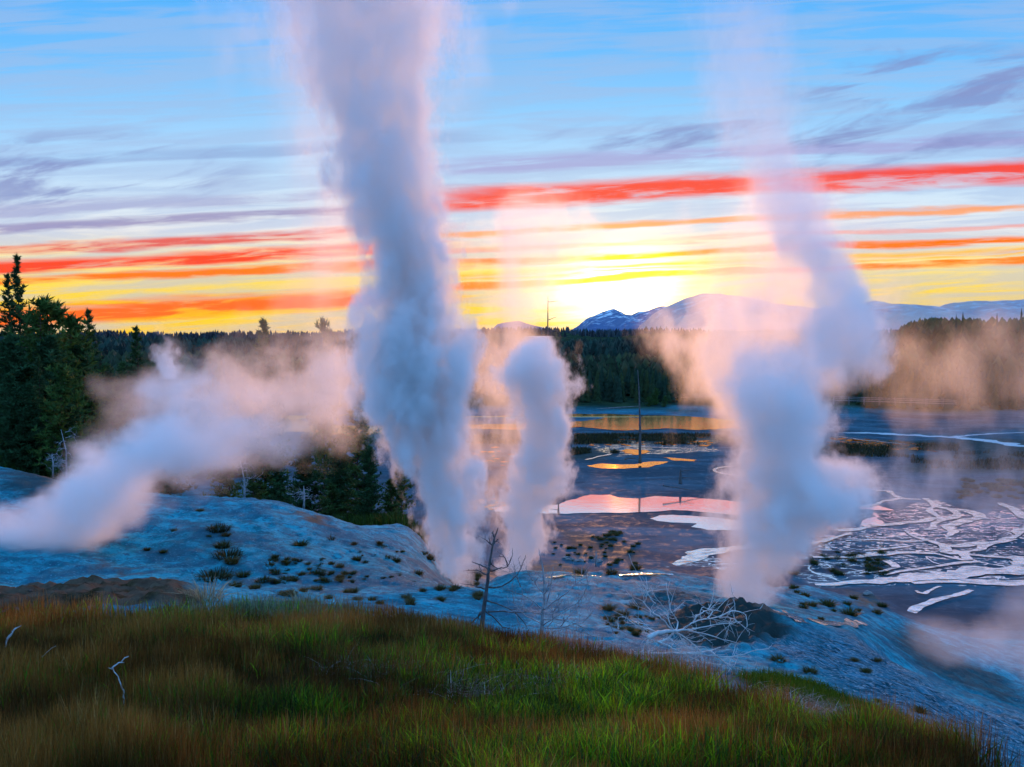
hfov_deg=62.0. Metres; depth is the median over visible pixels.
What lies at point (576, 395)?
pine tree
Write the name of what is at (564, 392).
pine tree
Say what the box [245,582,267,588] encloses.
grass tuft
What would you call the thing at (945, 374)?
pine tree
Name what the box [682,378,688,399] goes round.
pine tree
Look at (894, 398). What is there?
boardwalk
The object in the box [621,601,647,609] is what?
grass tuft
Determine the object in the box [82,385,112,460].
pine tree
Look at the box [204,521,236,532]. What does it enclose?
grass tuft
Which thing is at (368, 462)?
pine tree
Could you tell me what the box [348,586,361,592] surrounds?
grass tuft
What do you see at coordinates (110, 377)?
pine tree
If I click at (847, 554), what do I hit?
grass tuft
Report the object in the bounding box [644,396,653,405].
pine tree
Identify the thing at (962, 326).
pine tree
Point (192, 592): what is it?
grass tuft
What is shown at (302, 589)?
grass tuft
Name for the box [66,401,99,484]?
pine tree
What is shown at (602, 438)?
marsh grass
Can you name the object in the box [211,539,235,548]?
grass tuft
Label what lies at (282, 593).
grass tuft
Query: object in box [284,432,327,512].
pine tree
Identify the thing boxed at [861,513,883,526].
pond
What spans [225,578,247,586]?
grass tuft
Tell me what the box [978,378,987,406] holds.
pine tree
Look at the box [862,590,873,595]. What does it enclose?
rock
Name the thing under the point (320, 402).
pine tree
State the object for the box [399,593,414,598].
grass tuft
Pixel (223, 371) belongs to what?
forest
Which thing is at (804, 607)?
grass tuft
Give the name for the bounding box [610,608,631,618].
grass tuft
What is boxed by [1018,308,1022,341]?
pine tree
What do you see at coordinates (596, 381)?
pine tree
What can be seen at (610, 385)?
pine tree
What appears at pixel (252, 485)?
pine tree
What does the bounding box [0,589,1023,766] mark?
grass
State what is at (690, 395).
pine tree
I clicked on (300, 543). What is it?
grass tuft
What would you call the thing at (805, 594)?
grass tuft
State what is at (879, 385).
pine tree
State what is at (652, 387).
pine tree
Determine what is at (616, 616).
grass tuft
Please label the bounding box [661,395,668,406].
pine tree
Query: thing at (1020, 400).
pine tree
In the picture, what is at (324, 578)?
grass tuft
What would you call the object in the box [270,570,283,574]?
grass tuft
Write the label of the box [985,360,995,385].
pine tree
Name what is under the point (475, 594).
grass tuft
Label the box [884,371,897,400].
pine tree
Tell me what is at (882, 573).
grass tuft
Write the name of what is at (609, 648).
straw
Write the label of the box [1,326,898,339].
forest
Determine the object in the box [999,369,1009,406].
pine tree
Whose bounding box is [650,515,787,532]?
pond
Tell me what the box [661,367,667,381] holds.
pine tree
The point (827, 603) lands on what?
grass tuft
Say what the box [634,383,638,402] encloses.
pine tree
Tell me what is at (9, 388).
pine tree
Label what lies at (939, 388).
pine tree
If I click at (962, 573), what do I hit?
stream
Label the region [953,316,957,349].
pine tree
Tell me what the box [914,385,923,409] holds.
pine tree
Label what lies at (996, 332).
pine tree
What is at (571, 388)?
pine tree
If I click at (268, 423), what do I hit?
pine tree
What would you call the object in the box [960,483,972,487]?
grass tuft
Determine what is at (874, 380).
pine tree
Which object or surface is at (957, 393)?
pine tree
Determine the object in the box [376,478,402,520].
pine tree
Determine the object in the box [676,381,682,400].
pine tree
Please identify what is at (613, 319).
mountains
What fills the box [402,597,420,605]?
grass tuft
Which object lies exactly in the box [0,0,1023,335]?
sky
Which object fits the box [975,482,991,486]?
grass tuft
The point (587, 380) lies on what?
pine tree
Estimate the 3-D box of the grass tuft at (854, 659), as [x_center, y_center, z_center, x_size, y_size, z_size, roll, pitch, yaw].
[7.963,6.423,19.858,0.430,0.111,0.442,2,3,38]
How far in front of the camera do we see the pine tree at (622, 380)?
266.55 m
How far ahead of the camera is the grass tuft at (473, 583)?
55.74 m
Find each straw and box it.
[306,651,473,685]
[348,661,538,702]
[370,654,623,693]
[511,660,653,688]
[556,640,661,656]
[628,651,750,674]
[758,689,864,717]
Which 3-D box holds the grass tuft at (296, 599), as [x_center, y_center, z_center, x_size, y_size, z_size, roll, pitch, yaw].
[-4.346,4.335,17.200,1.625,0.373,1.514,0,3,10]
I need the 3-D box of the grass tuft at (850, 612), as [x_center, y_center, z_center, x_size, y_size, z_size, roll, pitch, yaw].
[13.723,9.310,34.754,1.370,0.331,1.374,-2,3,-43]
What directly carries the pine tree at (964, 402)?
on the ground at (66, 542)
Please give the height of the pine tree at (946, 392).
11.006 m
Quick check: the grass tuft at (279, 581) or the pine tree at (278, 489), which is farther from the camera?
the pine tree at (278, 489)
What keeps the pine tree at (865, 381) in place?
on the ground at (66, 542)
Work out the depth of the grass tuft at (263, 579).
25.73 m
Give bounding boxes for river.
[842,432,1023,446]
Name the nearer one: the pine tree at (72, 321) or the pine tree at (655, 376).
the pine tree at (72, 321)
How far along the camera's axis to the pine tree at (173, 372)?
109.85 m
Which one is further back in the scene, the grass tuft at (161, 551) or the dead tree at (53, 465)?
the dead tree at (53, 465)
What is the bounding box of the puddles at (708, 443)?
[336,433,936,509]
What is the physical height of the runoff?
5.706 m
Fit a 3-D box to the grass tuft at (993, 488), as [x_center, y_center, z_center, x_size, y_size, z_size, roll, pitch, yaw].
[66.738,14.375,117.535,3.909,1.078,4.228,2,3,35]
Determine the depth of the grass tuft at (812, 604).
35.47 m
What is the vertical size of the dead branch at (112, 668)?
0.521 m
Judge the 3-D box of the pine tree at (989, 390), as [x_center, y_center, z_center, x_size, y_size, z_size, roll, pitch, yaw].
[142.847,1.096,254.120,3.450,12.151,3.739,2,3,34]
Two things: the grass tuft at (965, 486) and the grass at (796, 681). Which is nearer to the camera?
the grass at (796, 681)
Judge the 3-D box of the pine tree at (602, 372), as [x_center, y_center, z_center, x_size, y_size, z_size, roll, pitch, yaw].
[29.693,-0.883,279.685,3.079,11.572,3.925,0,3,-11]
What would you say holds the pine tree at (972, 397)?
on the ground at (66, 542)
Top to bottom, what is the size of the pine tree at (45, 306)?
12.434 m
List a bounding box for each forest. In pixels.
[0,331,894,361]
[0,349,801,394]
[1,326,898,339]
[116,382,271,477]
[794,317,1023,401]
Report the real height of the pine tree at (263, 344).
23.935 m
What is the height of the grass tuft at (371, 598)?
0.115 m
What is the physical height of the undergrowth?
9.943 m
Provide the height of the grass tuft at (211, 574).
0.348 m
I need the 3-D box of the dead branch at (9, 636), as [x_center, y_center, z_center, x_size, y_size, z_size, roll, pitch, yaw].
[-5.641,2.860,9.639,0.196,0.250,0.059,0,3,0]
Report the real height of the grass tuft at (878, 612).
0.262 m
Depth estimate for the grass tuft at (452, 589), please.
25.70 m
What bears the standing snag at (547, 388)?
on the ground at (66, 542)
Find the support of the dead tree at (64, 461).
on the ground at (66, 542)
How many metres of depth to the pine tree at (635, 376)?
279.56 m
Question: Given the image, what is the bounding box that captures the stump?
[678,468,690,483]
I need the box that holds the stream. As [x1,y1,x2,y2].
[586,435,1023,612]
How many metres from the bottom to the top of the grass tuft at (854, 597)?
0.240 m
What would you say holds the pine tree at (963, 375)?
on the ground at (66, 542)
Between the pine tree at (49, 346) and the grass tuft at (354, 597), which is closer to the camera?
the grass tuft at (354, 597)
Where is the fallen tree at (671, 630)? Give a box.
[616,555,770,674]
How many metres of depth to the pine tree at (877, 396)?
250.41 m
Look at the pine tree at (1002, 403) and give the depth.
248.63 m
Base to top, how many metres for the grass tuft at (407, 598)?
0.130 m
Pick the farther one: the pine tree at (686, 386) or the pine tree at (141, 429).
the pine tree at (686, 386)
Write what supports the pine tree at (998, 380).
on the ground at (66, 542)
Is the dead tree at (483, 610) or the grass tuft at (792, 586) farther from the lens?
the grass tuft at (792, 586)
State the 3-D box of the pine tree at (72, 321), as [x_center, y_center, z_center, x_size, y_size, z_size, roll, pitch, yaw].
[-30.612,1.311,59.765,6.536,12.836,6.607,-2,3,-41]
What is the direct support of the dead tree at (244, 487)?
on the ground at (66, 542)
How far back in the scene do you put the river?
186.91 m
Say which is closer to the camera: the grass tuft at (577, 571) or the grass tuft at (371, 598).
the grass tuft at (371, 598)
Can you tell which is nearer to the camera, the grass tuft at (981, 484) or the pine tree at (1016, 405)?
the grass tuft at (981, 484)
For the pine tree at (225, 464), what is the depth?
70.28 m
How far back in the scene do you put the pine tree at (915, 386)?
254.86 m
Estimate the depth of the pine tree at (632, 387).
276.48 m
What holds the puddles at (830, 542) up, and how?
on the ground at (66, 542)
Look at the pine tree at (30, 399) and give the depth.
48.85 m
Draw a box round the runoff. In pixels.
[548,573,867,626]
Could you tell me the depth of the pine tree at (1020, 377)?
260.52 m
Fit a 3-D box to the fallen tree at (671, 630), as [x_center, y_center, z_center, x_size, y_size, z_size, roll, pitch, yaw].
[3.061,3.923,14.482,2.758,1.938,1.358,0,3,0]
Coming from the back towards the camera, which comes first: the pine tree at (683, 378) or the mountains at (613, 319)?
the mountains at (613, 319)
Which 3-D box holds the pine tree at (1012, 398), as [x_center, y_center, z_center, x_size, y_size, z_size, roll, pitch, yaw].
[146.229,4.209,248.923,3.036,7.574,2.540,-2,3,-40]
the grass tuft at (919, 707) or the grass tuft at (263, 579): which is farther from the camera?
the grass tuft at (263, 579)
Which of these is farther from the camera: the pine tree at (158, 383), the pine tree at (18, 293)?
the pine tree at (158, 383)
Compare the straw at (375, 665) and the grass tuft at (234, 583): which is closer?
the straw at (375, 665)
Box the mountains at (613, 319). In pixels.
[572,306,666,331]
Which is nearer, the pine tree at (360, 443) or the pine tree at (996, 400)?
the pine tree at (360, 443)
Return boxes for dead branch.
[6,626,19,643]
[110,656,128,702]
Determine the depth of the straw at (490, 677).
9.75 m
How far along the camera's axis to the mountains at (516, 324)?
7340.99 m
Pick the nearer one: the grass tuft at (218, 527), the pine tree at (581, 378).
the grass tuft at (218, 527)
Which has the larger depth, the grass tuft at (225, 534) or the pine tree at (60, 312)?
the pine tree at (60, 312)
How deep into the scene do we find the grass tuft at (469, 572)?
67.33 m
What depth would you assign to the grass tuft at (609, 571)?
33.74 m
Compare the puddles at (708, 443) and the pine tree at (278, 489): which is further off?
the puddles at (708, 443)
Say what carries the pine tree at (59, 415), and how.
on the ground at (66, 542)
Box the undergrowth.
[1,462,429,544]
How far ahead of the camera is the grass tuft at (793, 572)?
74.33 m
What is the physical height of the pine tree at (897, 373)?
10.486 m
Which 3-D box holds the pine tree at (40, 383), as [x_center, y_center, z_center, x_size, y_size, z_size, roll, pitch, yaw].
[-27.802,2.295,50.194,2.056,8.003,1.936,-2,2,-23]
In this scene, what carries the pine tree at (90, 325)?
on the ground at (66, 542)
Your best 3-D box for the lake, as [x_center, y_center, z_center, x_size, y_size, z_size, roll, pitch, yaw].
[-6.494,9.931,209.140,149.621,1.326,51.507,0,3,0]
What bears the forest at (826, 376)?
on the ground at (66, 542)
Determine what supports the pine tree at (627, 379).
on the ground at (66, 542)
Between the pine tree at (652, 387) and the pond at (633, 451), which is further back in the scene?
the pine tree at (652, 387)
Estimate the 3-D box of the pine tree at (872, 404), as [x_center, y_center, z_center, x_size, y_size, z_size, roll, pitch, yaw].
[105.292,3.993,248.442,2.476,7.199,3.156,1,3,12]
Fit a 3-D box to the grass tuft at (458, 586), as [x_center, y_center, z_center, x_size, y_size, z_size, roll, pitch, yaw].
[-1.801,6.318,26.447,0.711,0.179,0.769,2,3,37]
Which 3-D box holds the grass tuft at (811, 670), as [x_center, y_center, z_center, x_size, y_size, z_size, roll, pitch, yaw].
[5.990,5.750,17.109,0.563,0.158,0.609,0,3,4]
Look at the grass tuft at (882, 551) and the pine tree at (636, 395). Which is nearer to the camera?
the grass tuft at (882, 551)
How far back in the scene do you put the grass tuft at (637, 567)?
36.15 m
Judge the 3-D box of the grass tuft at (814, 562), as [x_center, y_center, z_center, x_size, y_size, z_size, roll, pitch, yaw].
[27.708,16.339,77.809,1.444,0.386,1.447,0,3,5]
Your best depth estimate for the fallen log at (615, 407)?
246.45 m
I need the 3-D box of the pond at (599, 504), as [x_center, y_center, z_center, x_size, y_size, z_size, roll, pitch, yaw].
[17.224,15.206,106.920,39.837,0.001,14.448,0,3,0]
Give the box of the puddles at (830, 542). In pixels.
[817,511,1023,559]
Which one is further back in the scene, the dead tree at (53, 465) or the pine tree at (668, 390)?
the pine tree at (668, 390)
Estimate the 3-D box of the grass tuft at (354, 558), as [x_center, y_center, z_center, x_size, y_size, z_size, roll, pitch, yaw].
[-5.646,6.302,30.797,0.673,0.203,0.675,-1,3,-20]
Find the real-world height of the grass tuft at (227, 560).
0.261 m
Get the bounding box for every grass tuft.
[156,549,168,553]
[171,573,247,601]
[173,585,209,603]
[189,566,245,581]
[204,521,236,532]
[210,546,249,560]
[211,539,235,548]
[221,532,232,536]
[223,556,243,564]
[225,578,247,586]
[235,570,252,577]
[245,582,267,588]
[252,575,274,583]
[268,578,282,583]
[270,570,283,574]
[275,589,291,596]
[277,588,339,605]
[287,577,301,581]
[292,539,311,545]
[295,571,307,575]
[297,586,309,591]
[306,569,323,574]
[308,585,325,590]
[318,576,329,580]
[333,562,346,567]
[333,577,344,582]
[342,587,354,592]
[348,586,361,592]
[349,595,364,599]
[351,556,361,560]
[366,595,377,600]
[374,599,384,604]
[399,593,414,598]
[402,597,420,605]
[403,596,419,600]
[413,569,425,575]
[433,596,447,601]
[435,583,447,590]
[444,583,464,588]
[448,577,460,584]
[448,586,457,591]
[462,580,478,586]
[463,568,484,574]
[470,591,483,597]
[568,567,588,574]
[599,602,620,610]
[602,568,622,574]
[606,617,617,622]
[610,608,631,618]
[611,614,623,619]
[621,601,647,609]
[626,562,645,569]
[767,652,792,662]
[787,569,800,574]
[787,583,800,588]
[795,591,811,596]
[798,604,809,608]
[798,664,824,674]
[802,599,823,606]
[809,560,819,564]
[815,597,839,607]
[831,606,863,616]
[842,552,859,556]
[842,600,853,605]
[847,656,859,661]
[848,594,858,599]
[855,666,871,673]
[863,567,879,571]
[870,608,885,614]
[872,561,887,565]
[872,657,883,662]
[874,549,889,553]
[875,601,889,607]
[878,571,891,575]
[910,704,930,714]
[955,489,968,492]
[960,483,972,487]
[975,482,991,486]
[983,484,1008,490]
[1002,479,1023,485]
[1007,486,1019,490]
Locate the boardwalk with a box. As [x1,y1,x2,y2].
[833,396,956,405]
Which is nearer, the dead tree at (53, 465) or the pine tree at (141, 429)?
the dead tree at (53, 465)
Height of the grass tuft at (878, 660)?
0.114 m
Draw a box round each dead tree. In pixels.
[47,428,77,477]
[47,451,64,477]
[230,460,262,497]
[287,486,311,508]
[461,528,535,629]
[489,550,625,646]
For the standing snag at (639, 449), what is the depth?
142.34 m
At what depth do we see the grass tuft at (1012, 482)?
122.10 m
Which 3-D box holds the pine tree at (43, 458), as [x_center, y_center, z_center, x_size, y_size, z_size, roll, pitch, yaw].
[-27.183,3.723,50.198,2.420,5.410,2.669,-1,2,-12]
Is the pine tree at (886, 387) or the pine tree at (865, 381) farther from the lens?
the pine tree at (886, 387)
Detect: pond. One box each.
[491,495,816,515]
[587,461,667,468]
[622,449,649,454]
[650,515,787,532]
[665,457,694,460]
[860,504,891,509]
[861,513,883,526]
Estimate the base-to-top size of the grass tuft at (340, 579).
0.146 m
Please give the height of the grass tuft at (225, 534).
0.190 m
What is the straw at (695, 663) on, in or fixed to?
on the ground at (66, 542)
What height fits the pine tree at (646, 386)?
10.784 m
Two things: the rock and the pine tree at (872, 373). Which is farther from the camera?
the pine tree at (872, 373)
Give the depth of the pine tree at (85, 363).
59.95 m
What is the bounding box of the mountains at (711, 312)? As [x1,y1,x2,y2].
[638,293,1023,332]
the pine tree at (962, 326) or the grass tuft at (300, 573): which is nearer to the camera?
the grass tuft at (300, 573)
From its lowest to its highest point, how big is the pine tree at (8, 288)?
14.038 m
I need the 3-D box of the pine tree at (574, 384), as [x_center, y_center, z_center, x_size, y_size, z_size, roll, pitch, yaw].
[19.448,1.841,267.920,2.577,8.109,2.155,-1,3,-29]
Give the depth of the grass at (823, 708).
11.00 m
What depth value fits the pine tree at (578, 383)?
268.93 m
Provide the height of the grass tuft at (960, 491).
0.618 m
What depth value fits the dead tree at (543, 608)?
16.83 m
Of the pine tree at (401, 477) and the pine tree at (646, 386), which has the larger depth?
the pine tree at (646, 386)
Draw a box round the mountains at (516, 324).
[494,321,550,329]
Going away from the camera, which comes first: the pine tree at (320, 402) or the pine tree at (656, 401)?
the pine tree at (320, 402)
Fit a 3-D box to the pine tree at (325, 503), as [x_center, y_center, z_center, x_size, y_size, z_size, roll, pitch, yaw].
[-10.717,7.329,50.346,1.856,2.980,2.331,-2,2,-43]
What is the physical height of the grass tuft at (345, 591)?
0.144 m
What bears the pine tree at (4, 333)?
on the ground at (66, 542)
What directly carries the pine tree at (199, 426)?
on the ground at (66, 542)
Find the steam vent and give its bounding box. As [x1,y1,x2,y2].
[711,599,784,614]
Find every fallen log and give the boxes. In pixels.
[595,406,637,408]
[663,485,699,491]
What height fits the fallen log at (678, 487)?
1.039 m
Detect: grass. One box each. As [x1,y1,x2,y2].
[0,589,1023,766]
[337,431,1023,469]
[727,665,926,726]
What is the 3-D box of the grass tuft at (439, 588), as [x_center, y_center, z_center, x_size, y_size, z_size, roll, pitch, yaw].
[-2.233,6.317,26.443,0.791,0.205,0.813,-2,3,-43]
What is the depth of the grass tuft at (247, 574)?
26.33 m
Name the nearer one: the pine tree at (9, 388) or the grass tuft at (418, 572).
the grass tuft at (418, 572)
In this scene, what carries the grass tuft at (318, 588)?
on the ground at (66, 542)
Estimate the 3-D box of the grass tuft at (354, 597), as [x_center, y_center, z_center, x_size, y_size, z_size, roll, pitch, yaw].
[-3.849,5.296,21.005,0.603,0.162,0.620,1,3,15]
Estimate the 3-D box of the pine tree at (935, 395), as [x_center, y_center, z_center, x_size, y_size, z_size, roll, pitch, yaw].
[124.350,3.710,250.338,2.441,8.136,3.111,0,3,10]
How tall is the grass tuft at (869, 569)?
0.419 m
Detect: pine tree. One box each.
[0,273,27,371]
[0,294,21,383]
[0,333,37,461]
[0,372,35,472]
[2,253,30,380]
[2,293,99,444]
[2,382,56,475]
[17,300,116,463]
[20,333,99,479]
[27,362,103,484]
[30,356,49,472]
[34,401,70,478]
[55,312,121,477]
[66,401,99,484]
[69,343,121,484]
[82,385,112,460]
[83,307,121,483]
[95,362,141,489]
[96,381,139,488]
[114,359,149,489]
[121,324,167,491]
[125,365,203,495]
[164,355,192,485]
[175,369,215,477]
[199,407,246,497]
[227,400,298,505]
[241,435,266,499]
[245,316,291,463]
[261,455,296,503]
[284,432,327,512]
[305,317,348,493]
[314,405,383,515]
[314,483,348,519]
[318,438,354,515]
[348,444,383,518]
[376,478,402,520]
[387,459,415,517]
[559,372,566,400]
[565,378,572,402]
[565,380,575,402]
[572,378,575,394]
[573,384,579,401]
[575,375,580,398]
[579,368,585,396]
[580,372,586,401]
[584,377,591,401]
[586,382,590,401]
[588,370,593,397]
[592,374,600,399]
[600,364,604,390]
[603,369,613,400]
[614,374,622,402]
[620,372,626,399]
[624,365,630,395]
[629,368,639,395]
[629,372,635,397]
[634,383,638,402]
[639,368,644,401]
[643,370,649,401]
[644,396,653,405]
[648,371,657,400]
[651,387,659,404]
[654,369,657,383]
[656,371,663,401]
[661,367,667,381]
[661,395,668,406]
[666,379,672,401]
[668,371,677,401]
[675,372,682,394]
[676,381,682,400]
[680,368,685,394]
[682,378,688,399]
[685,380,694,400]
[687,374,695,401]
[855,366,864,403]
[859,374,868,403]
[861,383,870,407]
[867,367,871,393]
[869,380,871,396]
[869,385,877,407]
[870,368,873,385]
[871,370,882,403]
[874,387,880,407]
[876,368,883,402]
[880,368,885,398]
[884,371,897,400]
[885,378,887,396]
[885,384,894,405]
[896,367,899,379]
[909,369,919,403]
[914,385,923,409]
[916,371,930,407]
[929,367,937,402]
[930,383,939,408]
[937,375,943,407]
[940,374,953,410]
[942,368,947,398]
[952,375,961,406]
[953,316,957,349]
[959,378,969,409]
[960,314,964,332]
[960,367,968,404]
[967,374,982,410]
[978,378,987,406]
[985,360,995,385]
[985,368,993,405]
[989,383,1000,409]
[994,316,997,342]
[995,366,1002,394]
[998,388,1006,409]
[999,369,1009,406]
[1007,386,1016,409]
[1014,388,1019,409]
[1015,369,1022,390]
[1017,381,1023,408]
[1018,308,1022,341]
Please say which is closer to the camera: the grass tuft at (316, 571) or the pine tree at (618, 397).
the grass tuft at (316, 571)
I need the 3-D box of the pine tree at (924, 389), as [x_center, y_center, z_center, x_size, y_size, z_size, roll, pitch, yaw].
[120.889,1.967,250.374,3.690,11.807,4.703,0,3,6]
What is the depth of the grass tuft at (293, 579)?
26.24 m
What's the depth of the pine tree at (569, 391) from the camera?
262.50 m
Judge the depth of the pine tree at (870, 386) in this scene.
253.82 m
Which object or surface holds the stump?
on the ground at (66, 542)
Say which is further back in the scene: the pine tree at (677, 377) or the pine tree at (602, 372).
the pine tree at (602, 372)
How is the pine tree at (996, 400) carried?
on the ground at (66, 542)
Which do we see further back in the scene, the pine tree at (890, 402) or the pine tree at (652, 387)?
the pine tree at (652, 387)
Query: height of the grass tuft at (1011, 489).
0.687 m
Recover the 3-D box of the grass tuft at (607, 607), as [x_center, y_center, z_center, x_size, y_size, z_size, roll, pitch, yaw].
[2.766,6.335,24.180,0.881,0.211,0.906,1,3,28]
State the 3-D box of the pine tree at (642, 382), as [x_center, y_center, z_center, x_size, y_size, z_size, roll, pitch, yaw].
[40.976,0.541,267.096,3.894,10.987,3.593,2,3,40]
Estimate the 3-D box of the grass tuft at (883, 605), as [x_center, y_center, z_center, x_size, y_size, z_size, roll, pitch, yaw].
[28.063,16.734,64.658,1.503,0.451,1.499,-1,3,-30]
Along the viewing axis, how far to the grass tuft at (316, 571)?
27.50 m
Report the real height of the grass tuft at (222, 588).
0.525 m
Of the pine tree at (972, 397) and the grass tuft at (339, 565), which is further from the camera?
the pine tree at (972, 397)
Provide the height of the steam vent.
0.984 m
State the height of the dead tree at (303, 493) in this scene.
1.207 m
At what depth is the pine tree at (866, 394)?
249.34 m
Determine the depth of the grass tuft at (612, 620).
21.41 m
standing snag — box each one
[545,301,556,431]
[548,335,555,364]
[629,370,649,463]
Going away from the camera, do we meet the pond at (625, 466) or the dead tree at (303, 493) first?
the dead tree at (303, 493)
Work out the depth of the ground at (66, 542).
73.39 m
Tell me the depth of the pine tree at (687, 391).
268.06 m
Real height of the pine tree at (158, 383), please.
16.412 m
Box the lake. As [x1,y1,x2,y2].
[272,414,788,434]
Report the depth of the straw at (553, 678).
9.94 m
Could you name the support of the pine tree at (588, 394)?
on the ground at (66, 542)
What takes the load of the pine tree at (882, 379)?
on the ground at (66, 542)
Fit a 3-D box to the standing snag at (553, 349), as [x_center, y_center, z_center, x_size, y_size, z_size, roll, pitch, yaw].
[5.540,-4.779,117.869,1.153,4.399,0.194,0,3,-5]
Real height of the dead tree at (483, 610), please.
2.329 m
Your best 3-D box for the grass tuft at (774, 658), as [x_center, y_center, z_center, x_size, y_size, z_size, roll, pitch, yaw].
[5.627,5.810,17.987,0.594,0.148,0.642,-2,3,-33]
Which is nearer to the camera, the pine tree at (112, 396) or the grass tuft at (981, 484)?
the pine tree at (112, 396)
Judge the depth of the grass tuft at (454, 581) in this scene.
37.40 m
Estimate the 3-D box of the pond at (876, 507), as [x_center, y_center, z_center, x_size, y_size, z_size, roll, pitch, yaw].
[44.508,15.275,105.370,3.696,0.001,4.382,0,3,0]
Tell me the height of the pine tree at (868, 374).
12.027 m
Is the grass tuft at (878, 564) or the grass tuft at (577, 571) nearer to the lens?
the grass tuft at (577, 571)
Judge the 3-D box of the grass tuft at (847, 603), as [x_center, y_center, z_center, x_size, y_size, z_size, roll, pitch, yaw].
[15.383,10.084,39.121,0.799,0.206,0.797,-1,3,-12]
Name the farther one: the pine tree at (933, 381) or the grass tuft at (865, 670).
the pine tree at (933, 381)
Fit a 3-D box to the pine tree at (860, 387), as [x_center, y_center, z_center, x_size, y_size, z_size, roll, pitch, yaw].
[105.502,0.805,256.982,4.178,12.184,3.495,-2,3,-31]
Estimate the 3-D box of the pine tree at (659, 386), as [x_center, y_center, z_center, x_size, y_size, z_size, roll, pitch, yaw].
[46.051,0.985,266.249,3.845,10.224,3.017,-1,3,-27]
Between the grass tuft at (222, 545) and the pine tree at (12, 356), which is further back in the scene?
the pine tree at (12, 356)
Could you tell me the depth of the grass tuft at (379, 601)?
20.61 m
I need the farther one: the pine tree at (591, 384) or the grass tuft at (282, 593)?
the pine tree at (591, 384)
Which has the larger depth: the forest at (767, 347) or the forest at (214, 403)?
the forest at (767, 347)
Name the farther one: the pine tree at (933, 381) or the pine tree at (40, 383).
the pine tree at (933, 381)
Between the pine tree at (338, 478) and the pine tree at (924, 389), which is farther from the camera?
the pine tree at (924, 389)
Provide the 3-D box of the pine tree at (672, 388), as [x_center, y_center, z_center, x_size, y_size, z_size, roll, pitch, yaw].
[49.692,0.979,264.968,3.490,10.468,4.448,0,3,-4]
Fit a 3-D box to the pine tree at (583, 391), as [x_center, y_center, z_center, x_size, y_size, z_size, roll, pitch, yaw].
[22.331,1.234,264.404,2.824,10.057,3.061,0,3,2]
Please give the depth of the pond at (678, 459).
149.29 m
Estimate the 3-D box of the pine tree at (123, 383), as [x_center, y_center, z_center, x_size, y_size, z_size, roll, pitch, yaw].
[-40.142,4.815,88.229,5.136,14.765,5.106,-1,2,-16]
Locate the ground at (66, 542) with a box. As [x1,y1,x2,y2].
[0,332,1023,766]
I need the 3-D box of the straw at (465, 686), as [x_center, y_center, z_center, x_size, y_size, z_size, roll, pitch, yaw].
[-0.469,3.211,8.841,2.699,0.655,2.385,0,3,0]
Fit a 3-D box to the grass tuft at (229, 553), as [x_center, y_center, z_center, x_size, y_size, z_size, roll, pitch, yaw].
[-9.373,5.626,28.250,1.655,0.320,1.643,0,3,11]
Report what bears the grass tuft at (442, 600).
on the ground at (66, 542)
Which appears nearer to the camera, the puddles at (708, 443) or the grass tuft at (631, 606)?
the grass tuft at (631, 606)

